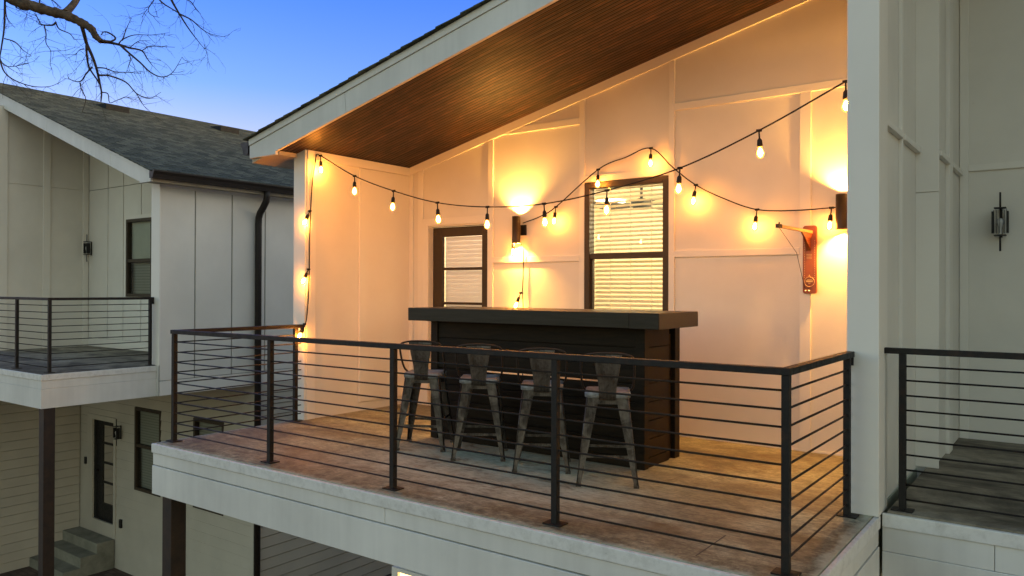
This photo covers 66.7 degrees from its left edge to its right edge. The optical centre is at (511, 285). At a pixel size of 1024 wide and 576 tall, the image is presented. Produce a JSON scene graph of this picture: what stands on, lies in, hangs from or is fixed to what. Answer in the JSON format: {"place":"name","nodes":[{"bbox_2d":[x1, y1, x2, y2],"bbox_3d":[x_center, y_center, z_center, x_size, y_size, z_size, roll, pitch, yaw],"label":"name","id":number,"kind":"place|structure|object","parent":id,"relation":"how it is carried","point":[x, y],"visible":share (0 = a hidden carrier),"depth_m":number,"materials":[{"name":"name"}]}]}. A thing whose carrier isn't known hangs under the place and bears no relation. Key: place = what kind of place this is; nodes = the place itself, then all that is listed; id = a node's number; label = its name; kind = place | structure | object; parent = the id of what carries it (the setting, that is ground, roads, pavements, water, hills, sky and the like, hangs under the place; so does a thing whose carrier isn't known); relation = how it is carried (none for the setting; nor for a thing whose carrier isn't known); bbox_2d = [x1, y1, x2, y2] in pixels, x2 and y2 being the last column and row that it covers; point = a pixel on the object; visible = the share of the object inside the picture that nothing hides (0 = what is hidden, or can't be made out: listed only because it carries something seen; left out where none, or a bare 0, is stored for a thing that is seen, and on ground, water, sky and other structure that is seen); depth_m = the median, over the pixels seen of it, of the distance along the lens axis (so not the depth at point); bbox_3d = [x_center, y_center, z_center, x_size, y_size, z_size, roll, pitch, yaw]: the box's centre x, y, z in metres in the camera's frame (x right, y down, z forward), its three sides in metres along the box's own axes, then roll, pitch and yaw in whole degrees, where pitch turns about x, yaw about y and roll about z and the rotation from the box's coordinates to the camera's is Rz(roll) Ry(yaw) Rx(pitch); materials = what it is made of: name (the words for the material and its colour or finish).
{"place":"outdoors","nodes":[
{"label":"outdoors","id":0,"kind":"place"},
{"bbox_2d":[0,566,391,575],"bbox_3d":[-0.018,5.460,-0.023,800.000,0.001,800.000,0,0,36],"label":"ground","id":1,"kind":"structure","parent":0,"point":[28,571],"depth_m":14.83,"materials":[{"name":"concrete"}]},
{"bbox_2d":[29,526,113,575],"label":"concrete steps","id":2,"kind":"structure","parent":1,"relation":"on","point":[80,551],"depth_m":14.98,"materials":[{"name":"grey concrete"}]},
{"bbox_2d":[0,0,237,126],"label":"bare tree","id":3,"kind":"object","parent":1,"relation":"on","point":[66,14],"visible":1,"depth_m":8.25,"materials":[{"name":"brown plant"}]},
{"bbox_2d":[0,83,393,575],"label":"house","id":4,"kind":"structure","parent":1,"relation":"on","point":[185,223],"depth_m":13.69,"materials":[{"name":"beige paint"}]},
{"bbox_2d":[0,297,153,372],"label":"railing","id":5,"kind":"object","parent":4,"relation":"on","point":[49,346],"visible":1,"depth_m":10.66,"materials":[{"name":"brown metal"}]},
{"bbox_2d":[83,234,91,261],"bbox_3d":[-8.046,-0.705,14.757,0.126,0.516,0.142,0,0,36],"label":"wall lantern","id":6,"kind":"object","parent":4,"relation":"attached to","point":[86,248],"depth_m":14.72,"materials":[{"name":"black metal"}]},
{"bbox_2d":[113,419,120,445],"bbox_3d":[-7.578,2.827,14.940,0.126,0.516,0.142,0,0,36],"label":"wall lantern","id":7,"kind":"object","parent":4,"relation":"attached to","point":[116,432],"depth_m":14.91,"materials":[{"name":"black metal"}]},
{"bbox_2d":[125,217,150,296],"bbox_3d":[-6.568,-0.489,13.822,0.890,1.390,0.140,0,0,36],"label":"window","id":8,"kind":"structure","parent":4,"relation":"in","point":[138,231],"depth_m":13.93,"materials":[{"name":"grey glass"}]},
{"bbox_2d":[151,0,916,575],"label":"house","id":9,"kind":"structure","parent":1,"relation":"on","point":[527,104],"depth_m":6.78,"materials":[{"name":"beige paint"}]},
{"bbox_2d":[397,340,453,451],"bbox_3d":[-0.744,0.922,6.700,0.432,0.927,0.432,0,0,7],"label":"bar stool","id":10,"kind":"object","parent":9,"relation":"on","point":[438,397],"visible":0.81,"depth_m":6.54,"materials":[{"name":"metal"}]},
{"bbox_2d":[433,225,486,306],"bbox_3d":[-0.561,0.349,8.883,0.856,2.032,0.069,0,0,36],"label":"window","id":11,"kind":"structure","parent":9,"relation":"in","point":[466,295],"depth_m":8.93,"materials":[{"name":"brown metal"}]},
{"bbox_2d":[451,343,507,461],"bbox_3d":[-0.258,0.922,6.331,0.432,0.927,0.432,0,0,2],"label":"bar stool","id":12,"kind":"object","parent":9,"relation":"on","point":[477,373],"visible":0.85,"depth_m":6.17,"materials":[{"name":"metal"}]},
{"bbox_2d":[166,324,858,575],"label":"railing","id":13,"kind":"object","parent":9,"relation":"on","point":[845,357],"visible":1,"depth_m":4.64,"materials":[{"name":"brown metal"}]},
{"bbox_2d":[512,216,526,243],"bbox_3d":[0.070,-0.585,8.221,0.120,0.284,0.130,0,0,36],"label":"wall sconce","id":14,"kind":"object","parent":9,"relation":"attached to","point":[518,229],"depth_m":8.18,"materials":[{"name":"brown metal"}]},
{"bbox_2d":[512,347,570,473],"bbox_3d":[0.232,0.922,5.934,0.432,0.927,0.432,0,0,4],"label":"bar stool","id":15,"kind":"object","parent":9,"relation":"on","point":[539,378],"visible":0.77,"depth_m":5.76,"materials":[{"name":"metal"}]},
{"bbox_2d":[408,306,697,469],"bbox_3d":[0.292,0.796,6.605,2.468,1.186,0.808,0,0,36],"label":"bar counter","id":16,"kind":"object","parent":9,"relation":"on","point":[648,334],"visible":0.6,"depth_m":6.23,"materials":[{"name":"black wood"}]},
{"bbox_2d":[297,80,846,336],"bbox_3d":[-0.002,-0.404,6.462,5.309,1.921,0.299,0,0,36],"label":"string light","id":17,"kind":"object","parent":9,"relation":"hanging from","point":[679,177],"visible":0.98,"depth_m":6.37,"materials":[{"name":"black rubber"}]},
{"bbox_2d":[576,352,638,488],"bbox_3d":[0.681,0.922,5.536,0.432,0.927,0.432,0,0,7],"label":"bar stool","id":18,"kind":"object","parent":9,"relation":"on","point":[606,384],"visible":0.77,"depth_m":5.37,"materials":[{"name":"metal"}]},
{"bbox_2d":[597,199,624,202],"bbox_3d":[1.444,-1.216,11.292,0.440,0.020,0.440,0,0,36],"label":"ceiling light","id":19,"kind":"object","parent":9,"relation":"attached to","point":[603,200],"visible":0.29,"depth_m":11.12,"materials":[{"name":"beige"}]},
{"bbox_2d":[584,176,668,310],"bbox_3d":[1.140,-0.244,7.592,0.910,1.560,0.169,0,0,36],"label":"window","id":20,"kind":"structure","parent":9,"relation":"in","point":[589,255],"depth_m":7.65,"materials":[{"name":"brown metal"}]},
{"bbox_2d":[594,185,662,209],"bbox_3d":[1.593,-1.079,9.492,1.298,0.308,1.248,0,0,36],"label":"ceiling fan","id":21,"kind":"object","parent":9,"relation":"hanging from","point":[636,202],"visible":0.48,"depth_m":9.37,"materials":[{"name":"white metal"}]},
{"bbox_2d":[511,147,835,374],"bbox_3d":[1.322,-0.154,7.282,3.290,2.297,0.092,0,0,36],"label":"string light","id":22,"kind":"object","parent":9,"relation":"hanging from","point":[829,225],"visible":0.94,"depth_m":7.29,"materials":[{"name":"black rubber"}]},
{"bbox_2d":[776,222,816,293],"bbox_3d":[2.303,-0.218,6.373,0.490,0.574,0.111,0,0,-32],"label":"ring toss game","id":23,"kind":"object","parent":9,"relation":"attached to","point":[809,235],"visible":1,"depth_m":6.46,"materials":[{"name":"red wood"}]},
{"bbox_2d":[836,194,846,229],"bbox_3d":[2.689,-0.595,6.297,0.120,0.284,0.130,0,0,36],"label":"wall sconce","id":24,"kind":"object","parent":9,"relation":"attached to","point":[841,211],"depth_m":6.25,"materials":[{"name":"brown"}]},
{"bbox_2d":[0,0,482,131],"label":"sky","id":25,"kind":"structure","parent":0,"point":[282,55],"materials":[{"name":"blue"}]},
{"bbox_2d":[882,0,1023,575],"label":"house","id":26,"kind":"structure","parent":0,"point":[955,278],"depth_m":6.11,"materials":[{"name":"beige paint"}]},
{"bbox_2d":[884,347,1023,517],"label":"railing","id":27,"kind":"object","parent":26,"relation":"on","point":[903,424],"visible":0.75,"depth_m":4.61,"materials":[{"name":"brown metal"}]},
{"bbox_2d":[991,192,1008,250],"bbox_3d":[4.287,-0.557,6.828,0.126,0.516,0.142,0,0,36],"label":"wall lantern","id":28,"kind":"object","parent":26,"relation":"attached to","point":[1000,221],"depth_m":6.81,"materials":[{"name":"black metal"}]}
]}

